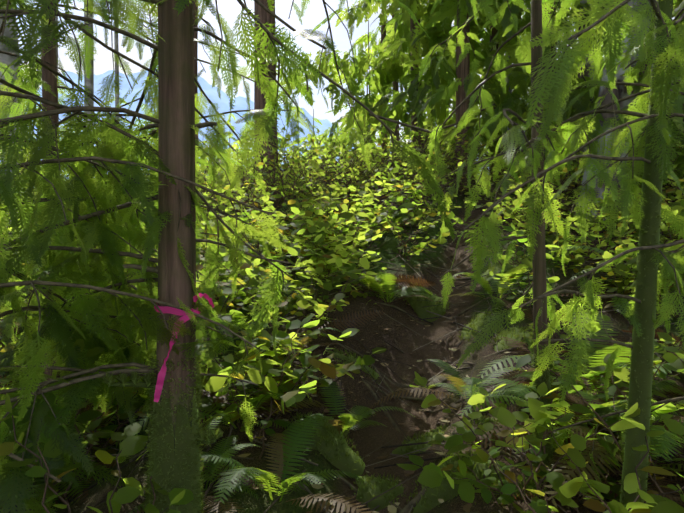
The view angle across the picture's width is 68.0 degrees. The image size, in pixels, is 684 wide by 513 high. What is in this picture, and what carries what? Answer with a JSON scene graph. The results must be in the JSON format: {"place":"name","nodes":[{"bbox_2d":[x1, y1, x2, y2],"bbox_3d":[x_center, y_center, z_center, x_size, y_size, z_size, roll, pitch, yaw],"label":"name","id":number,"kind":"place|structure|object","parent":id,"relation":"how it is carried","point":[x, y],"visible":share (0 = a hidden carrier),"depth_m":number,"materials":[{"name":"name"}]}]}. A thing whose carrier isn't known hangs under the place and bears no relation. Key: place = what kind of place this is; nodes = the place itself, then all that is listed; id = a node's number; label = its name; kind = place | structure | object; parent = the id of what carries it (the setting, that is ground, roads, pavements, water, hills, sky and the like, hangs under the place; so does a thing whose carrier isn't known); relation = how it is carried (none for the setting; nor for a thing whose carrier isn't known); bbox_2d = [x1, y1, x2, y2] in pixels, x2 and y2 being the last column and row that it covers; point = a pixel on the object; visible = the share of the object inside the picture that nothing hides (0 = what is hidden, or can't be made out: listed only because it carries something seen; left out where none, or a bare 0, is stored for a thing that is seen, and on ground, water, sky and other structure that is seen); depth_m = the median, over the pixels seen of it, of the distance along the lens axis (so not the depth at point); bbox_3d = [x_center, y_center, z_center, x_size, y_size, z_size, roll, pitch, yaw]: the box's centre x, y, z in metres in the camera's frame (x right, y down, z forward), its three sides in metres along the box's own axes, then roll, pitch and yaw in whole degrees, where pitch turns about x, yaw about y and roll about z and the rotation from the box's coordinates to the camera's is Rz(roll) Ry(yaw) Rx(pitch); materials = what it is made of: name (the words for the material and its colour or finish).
{"place":"outdoors","nodes":[
{"label":"outdoors","id":0,"kind":"place"},
{"bbox_2d":[0,66,488,177],"bbox_3d":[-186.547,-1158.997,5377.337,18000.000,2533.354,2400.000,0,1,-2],"label":"mountain ridge","id":1,"kind":"structure","parent":0,"point":[223,102],"depth_m":6070.55,"materials":[{"name":"blue"}]},
{"bbox_2d":[0,178,683,512],"bbox_3d":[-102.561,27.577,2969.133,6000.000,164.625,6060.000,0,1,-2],"label":"ground","id":2,"kind":"structure","parent":0,"point":[364,440],"depth_m":3.40,"materials":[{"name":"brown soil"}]},
{"bbox_2d":[0,1,511,260],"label":"tree trunks","id":3,"kind":"object","parent":2,"relation":"on","point":[6,59],"visible":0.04,"depth_m":7.04,"materials":[{"name":"brown plant"}]},
{"bbox_2d":[0,0,683,512],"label":"foliage","id":4,"kind":"object","parent":2,"relation":"on","point":[388,66],"depth_m":1.84,"materials":[{"name":"green plant"}]},
{"bbox_2d":[0,101,683,512],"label":"shrubs","id":5,"kind":"object","parent":2,"relation":"on","point":[430,475],"depth_m":3.48,"materials":[{"name":"green plant"}]},
{"bbox_2d":[0,168,683,512],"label":"ferns","id":6,"kind":"object","parent":2,"relation":"on","point":[287,450],"visible":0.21,"depth_m":2.56,"materials":[{"name":"green plant"}]},
{"bbox_2d":[9,0,675,512],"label":"moss","id":7,"kind":"object","parent":2,"relation":"on","point":[175,460],"visible":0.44,"depth_m":1.86,"materials":[{"name":"green plant"}]},
{"bbox_2d":[574,0,651,220],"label":"fir trunks","id":8,"kind":"object","parent":2,"relation":"on","point":[620,92],"visible":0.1,"depth_m":6.89,"materials":[{"name":"plant"}]},
{"bbox_2d":[0,0,683,512],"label":"tree branches","id":9,"kind":"object","parent":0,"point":[78,112],"visible":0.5,"depth_m":1.80,"materials":[{"name":"brown plant"}]},
{"bbox_2d":[154,293,213,402],"bbox_3d":[-0.571,0.310,1.802,0.203,0.357,0.206,0,1,-2],"label":"flagging tape","id":10,"kind":"object","parent":9,"relation":"attached to","point":[162,372],"visible":0.62,"depth_m":1.75,"materials":[{"name":"pink plastic"}]},
{"bbox_2d":[16,0,673,147],"label":"sky","id":11,"kind":"structure","parent":0,"point":[315,13],"materials":[{"name":"white"}]}
]}

